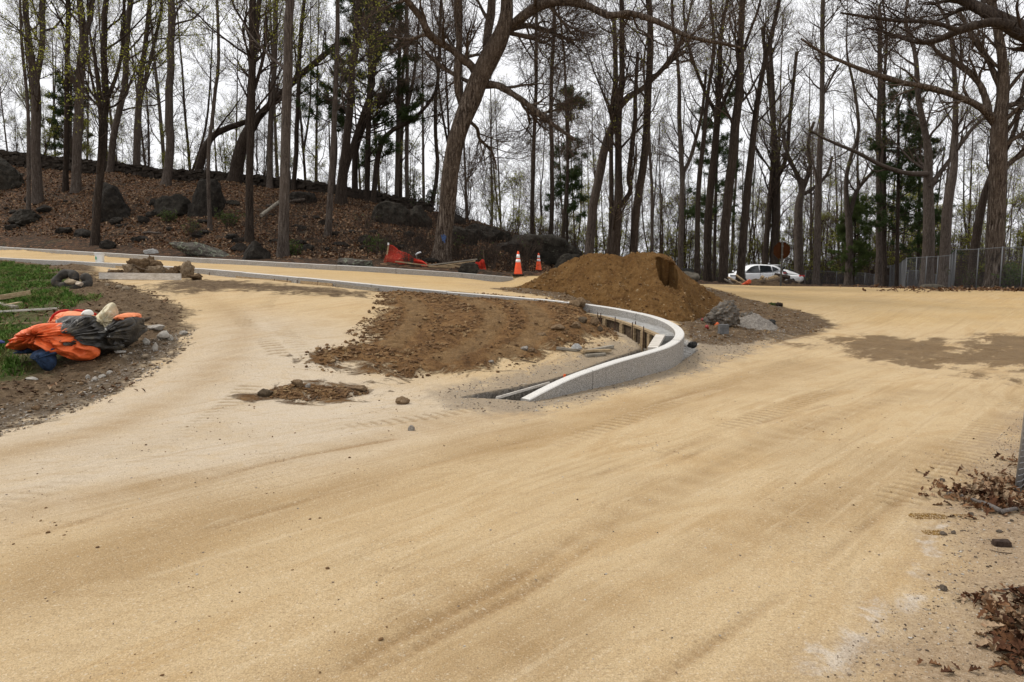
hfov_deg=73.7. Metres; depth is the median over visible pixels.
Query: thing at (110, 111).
maple tree
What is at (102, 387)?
verge leaves
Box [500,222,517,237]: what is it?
shrub
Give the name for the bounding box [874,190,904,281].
sapling
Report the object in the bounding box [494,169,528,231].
sapling
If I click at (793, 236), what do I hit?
sapling
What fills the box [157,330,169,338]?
stone
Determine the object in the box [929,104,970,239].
maple tree
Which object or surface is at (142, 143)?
maple tree
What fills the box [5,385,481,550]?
mud crumbs
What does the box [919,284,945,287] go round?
boulder
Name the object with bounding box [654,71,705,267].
maple tree
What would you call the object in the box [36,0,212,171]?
maple tree
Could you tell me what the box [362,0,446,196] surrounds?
maple tree
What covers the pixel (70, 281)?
stone
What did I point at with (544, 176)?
maple tree
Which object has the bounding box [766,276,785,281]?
log
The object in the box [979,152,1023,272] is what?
sapling
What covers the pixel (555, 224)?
sapling
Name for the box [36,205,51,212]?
boulder
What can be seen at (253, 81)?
maple tree
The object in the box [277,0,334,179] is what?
maple tree
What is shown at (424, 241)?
dead stems
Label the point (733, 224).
maple tree
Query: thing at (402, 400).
stone
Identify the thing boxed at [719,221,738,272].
sapling
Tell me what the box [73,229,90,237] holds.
boulder
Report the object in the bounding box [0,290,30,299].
timber
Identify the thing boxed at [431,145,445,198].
sapling
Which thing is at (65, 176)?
maple tree
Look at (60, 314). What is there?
orange tarp
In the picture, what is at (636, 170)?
maple tree
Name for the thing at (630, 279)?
heap crumbs
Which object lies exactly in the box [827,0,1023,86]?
oak tree
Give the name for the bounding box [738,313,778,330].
gravel heap
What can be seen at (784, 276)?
log
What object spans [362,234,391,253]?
shrub
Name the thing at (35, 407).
verge crumbs
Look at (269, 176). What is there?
maple tree
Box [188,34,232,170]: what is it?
maple tree
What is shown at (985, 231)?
sapling
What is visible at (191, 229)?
shrub
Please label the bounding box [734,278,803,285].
bark heap
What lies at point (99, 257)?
plastic bucket
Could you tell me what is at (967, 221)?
sapling
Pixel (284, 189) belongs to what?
maple tree
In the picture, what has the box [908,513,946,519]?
yellow soil
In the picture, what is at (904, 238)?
sapling
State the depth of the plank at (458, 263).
22.87 m
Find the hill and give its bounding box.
[0,165,1019,290]
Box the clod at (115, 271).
[106,269,123,272]
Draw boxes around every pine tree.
[41,69,92,157]
[293,0,432,200]
[542,85,594,241]
[684,80,755,280]
[734,0,839,266]
[827,191,875,284]
[858,73,956,286]
[887,122,964,285]
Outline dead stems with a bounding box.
[225,176,584,271]
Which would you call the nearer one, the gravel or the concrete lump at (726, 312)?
the gravel
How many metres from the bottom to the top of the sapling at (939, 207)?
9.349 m
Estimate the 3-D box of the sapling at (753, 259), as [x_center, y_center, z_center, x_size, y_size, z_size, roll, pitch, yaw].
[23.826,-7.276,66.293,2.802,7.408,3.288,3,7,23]
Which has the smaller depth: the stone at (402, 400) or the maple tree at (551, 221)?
the stone at (402, 400)
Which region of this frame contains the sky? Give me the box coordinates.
[0,0,1023,267]
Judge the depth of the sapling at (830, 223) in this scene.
63.40 m
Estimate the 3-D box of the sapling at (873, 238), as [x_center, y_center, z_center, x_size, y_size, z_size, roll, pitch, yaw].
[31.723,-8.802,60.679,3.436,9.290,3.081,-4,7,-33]
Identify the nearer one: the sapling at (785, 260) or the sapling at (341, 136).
the sapling at (341, 136)
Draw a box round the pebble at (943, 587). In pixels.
[939,584,947,590]
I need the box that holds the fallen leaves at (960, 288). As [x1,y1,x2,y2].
[839,284,1023,292]
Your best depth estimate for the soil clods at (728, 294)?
16.55 m
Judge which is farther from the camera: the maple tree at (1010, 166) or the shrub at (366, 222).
the maple tree at (1010, 166)
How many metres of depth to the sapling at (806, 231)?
60.38 m
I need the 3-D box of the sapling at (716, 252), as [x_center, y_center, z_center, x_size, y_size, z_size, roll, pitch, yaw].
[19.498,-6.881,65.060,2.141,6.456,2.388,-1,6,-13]
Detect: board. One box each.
[43,269,105,273]
[236,276,290,281]
[300,281,332,286]
[335,283,378,290]
[556,347,576,351]
[581,349,611,351]
[584,345,613,352]
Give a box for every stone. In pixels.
[25,377,37,379]
[64,279,75,284]
[75,281,82,286]
[114,350,125,352]
[121,286,130,290]
[141,354,149,358]
[143,338,149,344]
[146,324,164,329]
[152,342,157,350]
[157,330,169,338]
[179,330,187,334]
[257,388,273,396]
[291,379,302,386]
[351,385,366,391]
[395,396,409,404]
[408,425,414,430]
[551,324,564,329]
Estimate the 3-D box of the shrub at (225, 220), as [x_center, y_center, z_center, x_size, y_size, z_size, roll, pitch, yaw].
[-13.442,-5.841,32.360,1.140,1.005,1.168,2,6,17]
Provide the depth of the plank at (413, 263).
22.80 m
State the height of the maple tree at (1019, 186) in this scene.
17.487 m
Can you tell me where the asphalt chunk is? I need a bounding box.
[687,342,696,347]
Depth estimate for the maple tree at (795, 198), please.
72.57 m
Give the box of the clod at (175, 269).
[165,265,180,273]
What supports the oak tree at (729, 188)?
on the hill
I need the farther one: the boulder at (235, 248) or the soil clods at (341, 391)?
the boulder at (235, 248)
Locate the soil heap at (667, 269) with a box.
[515,251,721,321]
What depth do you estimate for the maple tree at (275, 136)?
54.52 m
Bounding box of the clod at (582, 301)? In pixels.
[576,297,585,307]
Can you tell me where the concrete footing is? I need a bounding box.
[598,314,673,345]
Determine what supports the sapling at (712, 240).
on the hill
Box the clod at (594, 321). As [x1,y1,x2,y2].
[590,317,598,325]
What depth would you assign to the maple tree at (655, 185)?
75.32 m
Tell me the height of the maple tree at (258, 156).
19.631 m
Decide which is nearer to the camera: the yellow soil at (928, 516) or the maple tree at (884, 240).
the yellow soil at (928, 516)
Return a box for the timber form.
[586,310,664,351]
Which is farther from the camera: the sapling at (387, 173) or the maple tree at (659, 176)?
the maple tree at (659, 176)
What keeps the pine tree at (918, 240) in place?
on the hill
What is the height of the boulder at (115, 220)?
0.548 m
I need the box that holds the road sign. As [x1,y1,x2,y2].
[773,242,789,285]
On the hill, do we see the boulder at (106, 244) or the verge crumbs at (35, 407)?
the boulder at (106, 244)
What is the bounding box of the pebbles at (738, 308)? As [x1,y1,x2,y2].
[506,287,828,341]
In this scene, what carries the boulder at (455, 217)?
on the hill
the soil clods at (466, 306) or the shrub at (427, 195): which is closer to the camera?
the soil clods at (466, 306)
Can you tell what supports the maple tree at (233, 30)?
on the hill
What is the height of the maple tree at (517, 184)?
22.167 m
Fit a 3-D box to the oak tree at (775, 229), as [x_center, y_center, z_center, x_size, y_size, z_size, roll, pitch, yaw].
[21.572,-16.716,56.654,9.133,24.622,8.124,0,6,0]
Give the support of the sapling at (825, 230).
on the hill
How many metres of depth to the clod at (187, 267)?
18.17 m
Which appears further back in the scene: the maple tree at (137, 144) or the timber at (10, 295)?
the maple tree at (137, 144)
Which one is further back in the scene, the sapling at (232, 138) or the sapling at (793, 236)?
the sapling at (793, 236)
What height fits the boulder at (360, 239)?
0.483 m
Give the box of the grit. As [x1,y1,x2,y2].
[822,419,1023,681]
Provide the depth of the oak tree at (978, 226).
35.46 m
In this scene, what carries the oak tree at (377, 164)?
on the hill
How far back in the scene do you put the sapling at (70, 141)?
47.70 m
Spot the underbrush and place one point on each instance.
(822, 280)
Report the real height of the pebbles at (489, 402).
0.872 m
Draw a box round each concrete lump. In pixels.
[703,300,739,325]
[740,311,756,316]
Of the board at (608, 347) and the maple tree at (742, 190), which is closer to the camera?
the board at (608, 347)
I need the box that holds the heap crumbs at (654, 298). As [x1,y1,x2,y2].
[515,270,723,319]
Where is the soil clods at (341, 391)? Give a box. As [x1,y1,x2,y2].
[269,383,368,400]
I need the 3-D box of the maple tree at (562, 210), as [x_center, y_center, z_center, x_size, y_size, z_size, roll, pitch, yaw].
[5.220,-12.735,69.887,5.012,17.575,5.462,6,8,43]
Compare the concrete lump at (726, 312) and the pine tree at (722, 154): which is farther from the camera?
the pine tree at (722, 154)
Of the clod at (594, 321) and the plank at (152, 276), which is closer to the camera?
the clod at (594, 321)
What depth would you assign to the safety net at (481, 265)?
24.12 m
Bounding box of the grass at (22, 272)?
[0,260,102,378]
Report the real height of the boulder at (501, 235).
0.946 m
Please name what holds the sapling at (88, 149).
on the hill
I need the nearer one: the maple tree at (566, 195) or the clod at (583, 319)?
the clod at (583, 319)
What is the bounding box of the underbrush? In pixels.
[523,228,1023,286]
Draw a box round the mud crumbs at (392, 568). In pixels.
[90,348,997,676]
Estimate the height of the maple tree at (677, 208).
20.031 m
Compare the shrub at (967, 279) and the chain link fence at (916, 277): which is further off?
the chain link fence at (916, 277)
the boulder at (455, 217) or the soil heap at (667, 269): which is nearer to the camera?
the soil heap at (667, 269)
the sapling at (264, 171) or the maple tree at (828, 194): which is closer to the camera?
the sapling at (264, 171)
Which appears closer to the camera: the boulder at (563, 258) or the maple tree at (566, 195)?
the boulder at (563, 258)
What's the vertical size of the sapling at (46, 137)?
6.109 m
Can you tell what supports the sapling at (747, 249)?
on the hill
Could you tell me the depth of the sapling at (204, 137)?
46.67 m
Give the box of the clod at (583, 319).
[578,316,587,322]
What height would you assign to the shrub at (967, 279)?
1.359 m
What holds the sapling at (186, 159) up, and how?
on the hill
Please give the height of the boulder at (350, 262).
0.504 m
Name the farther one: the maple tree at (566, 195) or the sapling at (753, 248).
the sapling at (753, 248)
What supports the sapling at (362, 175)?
on the hill
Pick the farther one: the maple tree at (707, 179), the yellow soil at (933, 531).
the maple tree at (707, 179)
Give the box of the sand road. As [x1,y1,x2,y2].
[0,246,1023,681]
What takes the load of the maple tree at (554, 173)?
on the hill
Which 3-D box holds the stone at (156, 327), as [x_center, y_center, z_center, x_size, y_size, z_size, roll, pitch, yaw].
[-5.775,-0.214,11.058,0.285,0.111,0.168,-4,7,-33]
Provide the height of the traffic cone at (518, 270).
0.760 m
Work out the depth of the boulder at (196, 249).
25.03 m
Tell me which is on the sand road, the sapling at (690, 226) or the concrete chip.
the concrete chip
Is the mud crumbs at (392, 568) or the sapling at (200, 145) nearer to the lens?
the mud crumbs at (392, 568)
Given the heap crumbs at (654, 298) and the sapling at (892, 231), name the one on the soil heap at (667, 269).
the heap crumbs at (654, 298)
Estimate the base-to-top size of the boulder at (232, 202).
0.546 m
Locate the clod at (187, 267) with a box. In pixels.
[179,260,194,277]
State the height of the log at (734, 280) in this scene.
0.453 m
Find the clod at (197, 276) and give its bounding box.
[188,273,202,279]
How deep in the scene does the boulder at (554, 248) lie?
32.32 m
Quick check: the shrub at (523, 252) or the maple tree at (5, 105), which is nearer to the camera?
the shrub at (523, 252)
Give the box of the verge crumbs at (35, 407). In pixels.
[0,260,186,417]
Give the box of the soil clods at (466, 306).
[293,289,618,377]
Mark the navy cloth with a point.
(45, 360)
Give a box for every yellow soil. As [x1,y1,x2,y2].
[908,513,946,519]
[921,530,940,534]
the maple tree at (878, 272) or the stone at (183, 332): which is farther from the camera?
the maple tree at (878, 272)
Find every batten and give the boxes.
[0,307,58,312]
[0,322,41,324]
[496,382,549,398]
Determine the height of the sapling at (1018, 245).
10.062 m
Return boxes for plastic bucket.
[94,253,104,262]
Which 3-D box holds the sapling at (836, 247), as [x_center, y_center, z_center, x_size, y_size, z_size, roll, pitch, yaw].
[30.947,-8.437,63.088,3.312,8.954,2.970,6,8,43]
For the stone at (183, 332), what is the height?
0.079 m
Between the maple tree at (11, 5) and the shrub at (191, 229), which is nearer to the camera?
the shrub at (191, 229)
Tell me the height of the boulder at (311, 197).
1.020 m
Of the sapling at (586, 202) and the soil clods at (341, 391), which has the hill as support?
the sapling at (586, 202)
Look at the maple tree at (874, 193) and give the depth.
75.85 m
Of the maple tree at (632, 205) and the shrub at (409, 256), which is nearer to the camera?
the shrub at (409, 256)
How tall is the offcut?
0.043 m
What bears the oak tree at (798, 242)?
on the hill
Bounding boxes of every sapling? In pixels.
[0,103,5,148]
[1,91,24,151]
[2,85,43,152]
[25,85,63,156]
[57,110,87,157]
[69,116,92,158]
[82,114,97,160]
[106,90,131,163]
[109,98,150,164]
[141,114,155,167]
[156,120,178,168]
[173,120,196,169]
[189,136,205,170]
[191,111,220,170]
[210,106,234,172]
[222,99,245,168]
[245,113,279,176]
[255,120,280,175]
[274,111,306,178]
[303,120,327,182]
[313,163,327,182]
[325,96,359,187]
[351,148,371,189]
[370,130,392,193]
[370,140,394,195]
[394,123,422,198]
[400,139,423,199]
[426,147,444,210]
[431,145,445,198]
[459,130,479,216]
[479,170,498,223]
[486,163,508,225]
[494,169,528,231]
[511,189,525,232]
[520,185,545,233]
[527,212,546,230]
[534,195,570,241]
[536,170,570,236]
[555,221,574,238]
[565,210,579,242]
[565,212,582,249]
[569,191,607,252]
[573,152,608,253]
[594,223,608,252]
[598,171,640,255]
[623,213,643,252]
[639,152,679,261]
[642,218,662,251]
[645,194,678,257]
[658,174,695,262]
[664,163,706,267]
[665,188,706,268]
[687,205,716,279]
[700,201,729,272]
[702,191,737,278]
[711,238,729,277]
[718,217,749,265]
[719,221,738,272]
[730,215,759,272]
[746,185,783,264]
[746,231,763,263]
[747,194,785,263]
[750,181,790,269]
[778,230,793,266]
[779,189,807,267]
[781,182,813,277]
[783,219,808,267]
[784,203,828,282]
[805,175,842,283]
[808,208,837,272]
[810,192,854,283]
[813,183,850,282]
[829,203,856,279]
[832,185,875,278]
[853,190,887,285]
[870,224,901,278]
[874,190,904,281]
[886,200,916,278]
[887,143,922,272]
[900,179,940,273]
[934,203,969,272]
[951,158,1010,280]
[951,209,968,248]
[951,219,974,252]
[952,213,973,273]
[955,195,984,282]
[969,182,1019,285]
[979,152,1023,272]
[1005,189,1023,286]
[1009,203,1023,258]
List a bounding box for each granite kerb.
[0,247,512,281]
[0,257,683,401]
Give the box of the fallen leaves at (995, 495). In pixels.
[915,452,1023,675]
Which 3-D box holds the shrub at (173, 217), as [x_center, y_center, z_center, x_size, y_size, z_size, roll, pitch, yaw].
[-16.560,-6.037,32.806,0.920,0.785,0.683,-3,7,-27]
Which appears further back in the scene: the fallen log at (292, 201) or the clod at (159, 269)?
the fallen log at (292, 201)
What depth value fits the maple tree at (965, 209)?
88.06 m
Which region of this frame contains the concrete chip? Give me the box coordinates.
[571,343,581,350]
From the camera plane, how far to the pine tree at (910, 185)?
45.81 m
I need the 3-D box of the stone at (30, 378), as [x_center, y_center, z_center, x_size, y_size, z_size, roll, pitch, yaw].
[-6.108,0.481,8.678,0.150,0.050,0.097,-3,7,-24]
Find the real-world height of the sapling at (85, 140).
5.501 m
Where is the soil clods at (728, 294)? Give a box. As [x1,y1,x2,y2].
[501,285,832,344]
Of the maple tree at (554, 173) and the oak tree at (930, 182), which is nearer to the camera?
the oak tree at (930, 182)
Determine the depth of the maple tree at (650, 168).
42.98 m
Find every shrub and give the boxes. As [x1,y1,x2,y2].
[157,209,177,221]
[181,216,203,237]
[214,208,244,226]
[289,239,302,255]
[352,212,381,228]
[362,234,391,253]
[398,246,420,263]
[404,182,438,205]
[473,236,502,268]
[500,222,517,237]
[503,234,544,259]
[947,267,984,288]
[991,262,1023,289]
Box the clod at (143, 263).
[126,258,162,272]
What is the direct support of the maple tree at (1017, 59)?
on the hill
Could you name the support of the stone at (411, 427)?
on the sand road
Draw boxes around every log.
[142,231,161,233]
[259,201,278,216]
[266,198,304,206]
[728,277,741,283]
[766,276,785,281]
[774,273,789,278]
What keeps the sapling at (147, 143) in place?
on the hill
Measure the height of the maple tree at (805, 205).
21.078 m
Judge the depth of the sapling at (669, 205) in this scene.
65.44 m
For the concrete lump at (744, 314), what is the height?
0.425 m
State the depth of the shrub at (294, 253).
25.28 m
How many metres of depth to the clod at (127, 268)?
18.28 m
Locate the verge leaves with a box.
[0,299,168,405]
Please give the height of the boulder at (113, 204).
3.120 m
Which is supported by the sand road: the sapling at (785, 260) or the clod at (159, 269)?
the clod at (159, 269)
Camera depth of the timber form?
12.49 m
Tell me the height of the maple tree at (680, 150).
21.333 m
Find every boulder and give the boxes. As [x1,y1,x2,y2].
[0,157,24,189]
[4,224,19,229]
[7,209,41,226]
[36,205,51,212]
[54,227,72,233]
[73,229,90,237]
[92,182,130,221]
[99,240,116,248]
[109,217,123,224]
[129,236,148,241]
[137,216,149,222]
[143,249,158,253]
[145,211,155,217]
[148,198,154,205]
[153,194,190,216]
[169,241,233,256]
[187,178,225,217]
[192,231,202,237]
[199,229,210,233]
[225,234,238,238]
[226,200,239,205]
[230,243,246,251]
[231,237,243,242]
[242,240,270,259]
[290,191,317,203]
[301,244,314,250]
[332,242,349,245]
[337,258,373,265]
[357,235,372,244]
[371,200,409,225]
[408,205,432,227]
[422,258,438,263]
[452,226,478,245]
[454,213,466,224]
[458,262,478,273]
[464,223,500,242]
[494,241,527,254]
[497,231,512,241]
[512,234,582,264]
[554,253,579,267]
[681,268,693,271]
[683,271,699,281]
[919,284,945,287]
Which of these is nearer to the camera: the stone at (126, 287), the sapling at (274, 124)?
the stone at (126, 287)
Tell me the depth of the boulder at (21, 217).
35.16 m
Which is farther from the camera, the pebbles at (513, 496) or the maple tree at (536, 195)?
the maple tree at (536, 195)
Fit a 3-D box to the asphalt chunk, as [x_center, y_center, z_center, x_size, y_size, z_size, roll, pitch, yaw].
[3.240,0.081,12.268,0.180,0.144,0.132,2,6,19]
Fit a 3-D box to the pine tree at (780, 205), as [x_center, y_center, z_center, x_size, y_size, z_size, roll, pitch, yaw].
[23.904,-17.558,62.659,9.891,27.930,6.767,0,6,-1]
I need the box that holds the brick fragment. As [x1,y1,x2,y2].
[991,539,1011,547]
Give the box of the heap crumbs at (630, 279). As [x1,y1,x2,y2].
[517,252,717,320]
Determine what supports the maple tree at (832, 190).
on the hill
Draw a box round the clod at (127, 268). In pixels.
[122,264,140,272]
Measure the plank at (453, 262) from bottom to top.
0.252 m
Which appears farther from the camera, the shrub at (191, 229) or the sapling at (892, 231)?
the sapling at (892, 231)
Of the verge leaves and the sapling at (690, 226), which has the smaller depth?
the verge leaves
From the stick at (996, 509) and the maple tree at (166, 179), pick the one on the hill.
the maple tree at (166, 179)
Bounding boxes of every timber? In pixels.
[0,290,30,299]
[0,302,18,309]
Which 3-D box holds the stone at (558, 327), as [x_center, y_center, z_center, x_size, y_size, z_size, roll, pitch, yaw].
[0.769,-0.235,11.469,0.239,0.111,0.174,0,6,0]
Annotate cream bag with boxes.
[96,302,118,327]
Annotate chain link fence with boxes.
[700,262,890,284]
[889,246,1023,290]
[907,270,935,285]
[1014,415,1023,491]
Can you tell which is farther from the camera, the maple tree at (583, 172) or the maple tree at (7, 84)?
the maple tree at (583, 172)
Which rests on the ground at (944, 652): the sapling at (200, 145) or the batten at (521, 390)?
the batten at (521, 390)
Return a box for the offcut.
[585,353,605,356]
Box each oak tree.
[194,35,315,169]
[214,0,352,183]
[306,0,423,204]
[321,0,429,192]
[339,0,781,263]
[370,0,482,202]
[564,0,685,255]
[568,0,756,254]
[594,0,733,253]
[644,0,781,281]
[693,0,797,282]
[713,0,824,266]
[715,0,851,282]
[732,0,818,264]
[748,89,859,283]
[759,0,1023,290]
[777,0,994,286]
[805,0,920,285]
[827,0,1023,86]
[899,0,1022,286]
[937,1,1023,287]
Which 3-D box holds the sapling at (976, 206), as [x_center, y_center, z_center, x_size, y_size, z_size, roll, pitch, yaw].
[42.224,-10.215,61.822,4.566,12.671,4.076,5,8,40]
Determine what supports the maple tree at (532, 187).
on the hill
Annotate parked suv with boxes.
[728,264,785,282]
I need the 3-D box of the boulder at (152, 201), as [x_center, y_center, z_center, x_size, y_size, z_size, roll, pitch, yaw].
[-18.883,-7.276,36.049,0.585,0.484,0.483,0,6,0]
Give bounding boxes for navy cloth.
[30,348,57,370]
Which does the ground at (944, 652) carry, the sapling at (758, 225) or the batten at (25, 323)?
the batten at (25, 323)
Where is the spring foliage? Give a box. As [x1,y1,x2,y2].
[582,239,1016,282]
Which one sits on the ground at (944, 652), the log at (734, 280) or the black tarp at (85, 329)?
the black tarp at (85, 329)
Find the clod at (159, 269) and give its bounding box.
[144,265,167,272]
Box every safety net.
[384,243,426,265]
[475,250,485,269]
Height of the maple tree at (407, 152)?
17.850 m
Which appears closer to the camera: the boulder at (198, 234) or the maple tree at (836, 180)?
the boulder at (198, 234)
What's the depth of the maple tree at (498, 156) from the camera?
65.98 m
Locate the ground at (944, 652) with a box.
[0,260,1023,681]
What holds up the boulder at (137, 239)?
on the hill
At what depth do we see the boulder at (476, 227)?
34.20 m
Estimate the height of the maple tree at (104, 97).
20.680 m
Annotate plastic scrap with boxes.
[81,310,93,315]
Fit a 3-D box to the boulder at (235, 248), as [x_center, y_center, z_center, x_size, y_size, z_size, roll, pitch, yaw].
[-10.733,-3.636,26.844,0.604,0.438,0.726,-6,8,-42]
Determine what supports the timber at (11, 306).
on the ground at (944, 652)
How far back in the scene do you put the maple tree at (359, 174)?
55.70 m
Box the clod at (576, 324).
[571,321,580,327]
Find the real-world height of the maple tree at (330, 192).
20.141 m
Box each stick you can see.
[967,497,1000,512]
[1000,507,1017,513]
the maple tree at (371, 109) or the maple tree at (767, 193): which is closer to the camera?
the maple tree at (371, 109)
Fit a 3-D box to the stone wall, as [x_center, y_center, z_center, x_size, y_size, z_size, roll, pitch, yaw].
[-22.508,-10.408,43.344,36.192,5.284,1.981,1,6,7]
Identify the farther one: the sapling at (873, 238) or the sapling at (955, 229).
the sapling at (955, 229)
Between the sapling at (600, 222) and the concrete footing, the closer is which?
the concrete footing
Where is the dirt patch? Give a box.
[271,291,609,398]
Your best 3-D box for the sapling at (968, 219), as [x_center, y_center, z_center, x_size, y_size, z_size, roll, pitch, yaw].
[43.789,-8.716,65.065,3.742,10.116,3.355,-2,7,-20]
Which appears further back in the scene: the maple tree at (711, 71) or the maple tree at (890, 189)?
the maple tree at (890, 189)
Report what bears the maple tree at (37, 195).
on the hill
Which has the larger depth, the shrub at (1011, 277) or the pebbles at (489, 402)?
the shrub at (1011, 277)
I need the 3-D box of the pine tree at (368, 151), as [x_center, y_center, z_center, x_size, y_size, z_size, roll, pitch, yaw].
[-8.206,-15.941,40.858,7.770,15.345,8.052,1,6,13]
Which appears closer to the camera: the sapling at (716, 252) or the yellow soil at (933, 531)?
the yellow soil at (933, 531)
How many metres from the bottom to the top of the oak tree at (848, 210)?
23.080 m
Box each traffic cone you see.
[512,251,523,274]
[536,253,542,270]
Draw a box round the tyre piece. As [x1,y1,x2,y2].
[51,269,92,288]
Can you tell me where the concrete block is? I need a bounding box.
[718,324,728,333]
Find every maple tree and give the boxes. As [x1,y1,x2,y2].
[0,0,68,209]
[0,0,101,203]
[0,20,23,133]
[0,42,18,150]
[0,63,12,113]
[1,0,74,154]
[17,6,78,153]
[24,0,141,193]
[29,0,118,191]
[29,0,134,160]
[29,0,200,245]
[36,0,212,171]
[56,10,133,160]
[77,1,154,157]
[88,0,200,165]
[95,0,224,174]
[112,0,166,166]
[142,0,215,185]
[149,0,242,169]
[149,0,331,242]
[156,0,246,230]
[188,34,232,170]
[212,19,267,174]
[215,0,294,257]
[231,2,309,177]
[233,90,280,177]
[241,0,316,188]
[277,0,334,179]
[279,0,343,190]
[291,1,355,179]
[299,16,356,184]
[302,0,398,235]
[328,19,382,188]
[336,44,393,191]
[347,0,429,195]
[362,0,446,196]
[379,0,438,197]
[389,0,463,201]
[415,0,471,166]
[419,0,477,210]
[430,1,501,217]
[466,35,527,225]
[471,63,515,225]
[487,0,569,233]
[501,156,536,230]
[503,124,554,232]
[508,103,560,234]
[514,0,596,233]
[516,154,556,232]
[519,10,614,237]
[521,84,583,245]
[534,133,576,236]
[554,97,597,244]
[559,75,614,243]
[570,103,602,248]
[585,126,637,250]
[602,105,658,251]
[614,0,685,251]
[614,162,645,256]
[620,117,662,253]
[626,99,673,252]
[632,0,727,268]
[641,119,689,245]
[646,131,676,235]
[654,0,761,279]
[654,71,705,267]
[664,185,689,263]
[691,125,729,258]
[700,134,741,269]
[713,3,768,269]
[717,137,764,248]
[733,142,770,263]
[736,112,768,263]
[758,152,792,257]
[780,62,851,263]
[781,136,823,256]
[782,0,882,284]
[786,178,813,254]
[797,127,854,259]
[803,174,839,256]
[805,113,862,254]
[806,81,864,253]
[828,92,875,238]
[832,0,940,285]
[837,0,930,285]
[848,167,886,241]
[862,62,933,242]
[868,176,895,250]
[911,16,991,264]
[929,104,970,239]
[940,39,1023,234]
[947,88,988,245]
[952,196,975,241]
[964,11,1023,240]
[1007,127,1023,262]
[1007,143,1023,260]
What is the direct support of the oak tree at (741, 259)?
on the hill
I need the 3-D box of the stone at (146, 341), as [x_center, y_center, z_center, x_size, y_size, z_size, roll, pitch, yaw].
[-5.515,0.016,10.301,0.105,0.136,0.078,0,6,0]
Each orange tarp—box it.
[5,323,100,360]
[48,309,96,322]
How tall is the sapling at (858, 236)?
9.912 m
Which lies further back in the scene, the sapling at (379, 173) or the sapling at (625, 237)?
the sapling at (625, 237)
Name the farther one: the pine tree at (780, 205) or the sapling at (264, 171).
the pine tree at (780, 205)
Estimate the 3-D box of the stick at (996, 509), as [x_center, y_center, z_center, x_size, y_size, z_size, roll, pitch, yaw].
[3.144,1.082,4.544,0.036,0.035,0.276,0,6,-4]
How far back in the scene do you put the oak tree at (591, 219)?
29.43 m
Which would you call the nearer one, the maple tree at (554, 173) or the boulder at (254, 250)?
the boulder at (254, 250)
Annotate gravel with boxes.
[0,329,194,436]
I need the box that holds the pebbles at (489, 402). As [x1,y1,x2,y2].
[439,326,809,411]
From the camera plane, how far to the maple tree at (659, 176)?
67.47 m
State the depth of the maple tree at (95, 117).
65.70 m
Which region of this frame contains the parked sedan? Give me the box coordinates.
[782,269,804,282]
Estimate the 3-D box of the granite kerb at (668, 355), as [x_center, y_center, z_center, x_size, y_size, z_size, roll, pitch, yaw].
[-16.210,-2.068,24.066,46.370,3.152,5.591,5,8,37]
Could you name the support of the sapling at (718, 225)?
on the hill
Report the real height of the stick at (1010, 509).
0.032 m
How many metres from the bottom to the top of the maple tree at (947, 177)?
27.047 m
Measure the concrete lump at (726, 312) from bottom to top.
0.686 m
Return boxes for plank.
[99,273,181,279]
[395,261,432,265]
[429,259,476,264]
[429,266,454,267]
[438,260,475,265]
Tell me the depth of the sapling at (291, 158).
46.49 m
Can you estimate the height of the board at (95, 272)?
0.153 m
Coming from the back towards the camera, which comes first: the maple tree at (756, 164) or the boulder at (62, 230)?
the maple tree at (756, 164)
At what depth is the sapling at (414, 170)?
46.27 m
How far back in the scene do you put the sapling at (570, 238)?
63.94 m
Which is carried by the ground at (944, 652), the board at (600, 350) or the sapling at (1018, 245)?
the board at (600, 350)
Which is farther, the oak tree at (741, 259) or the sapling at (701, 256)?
the sapling at (701, 256)
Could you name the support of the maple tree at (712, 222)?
on the hill
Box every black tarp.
[55,315,124,354]
[98,313,147,346]
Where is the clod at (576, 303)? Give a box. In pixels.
[568,300,579,306]
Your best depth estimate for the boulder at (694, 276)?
30.97 m
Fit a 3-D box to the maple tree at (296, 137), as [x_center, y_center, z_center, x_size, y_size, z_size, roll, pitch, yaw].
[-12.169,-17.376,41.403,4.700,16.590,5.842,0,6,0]
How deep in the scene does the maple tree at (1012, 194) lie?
80.31 m
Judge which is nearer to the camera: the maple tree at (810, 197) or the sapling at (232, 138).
the sapling at (232, 138)
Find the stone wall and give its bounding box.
[0,149,434,212]
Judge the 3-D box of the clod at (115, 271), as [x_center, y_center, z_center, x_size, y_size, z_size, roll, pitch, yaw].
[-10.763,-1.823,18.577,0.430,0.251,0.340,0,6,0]
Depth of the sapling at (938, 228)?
62.41 m
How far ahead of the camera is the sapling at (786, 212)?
64.94 m
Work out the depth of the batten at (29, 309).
12.62 m
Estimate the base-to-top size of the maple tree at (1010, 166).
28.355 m
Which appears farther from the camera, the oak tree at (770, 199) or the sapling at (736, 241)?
the sapling at (736, 241)
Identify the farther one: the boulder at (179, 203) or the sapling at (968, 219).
the sapling at (968, 219)
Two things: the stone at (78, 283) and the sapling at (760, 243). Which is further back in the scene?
the sapling at (760, 243)
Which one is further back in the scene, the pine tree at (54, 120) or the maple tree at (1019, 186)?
the maple tree at (1019, 186)
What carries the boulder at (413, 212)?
on the hill
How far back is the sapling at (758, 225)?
64.93 m
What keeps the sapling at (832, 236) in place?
on the hill
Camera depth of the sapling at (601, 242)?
62.12 m
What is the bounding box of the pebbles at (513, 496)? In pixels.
[3,304,1023,678]
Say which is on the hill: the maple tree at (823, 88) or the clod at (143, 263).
the maple tree at (823, 88)

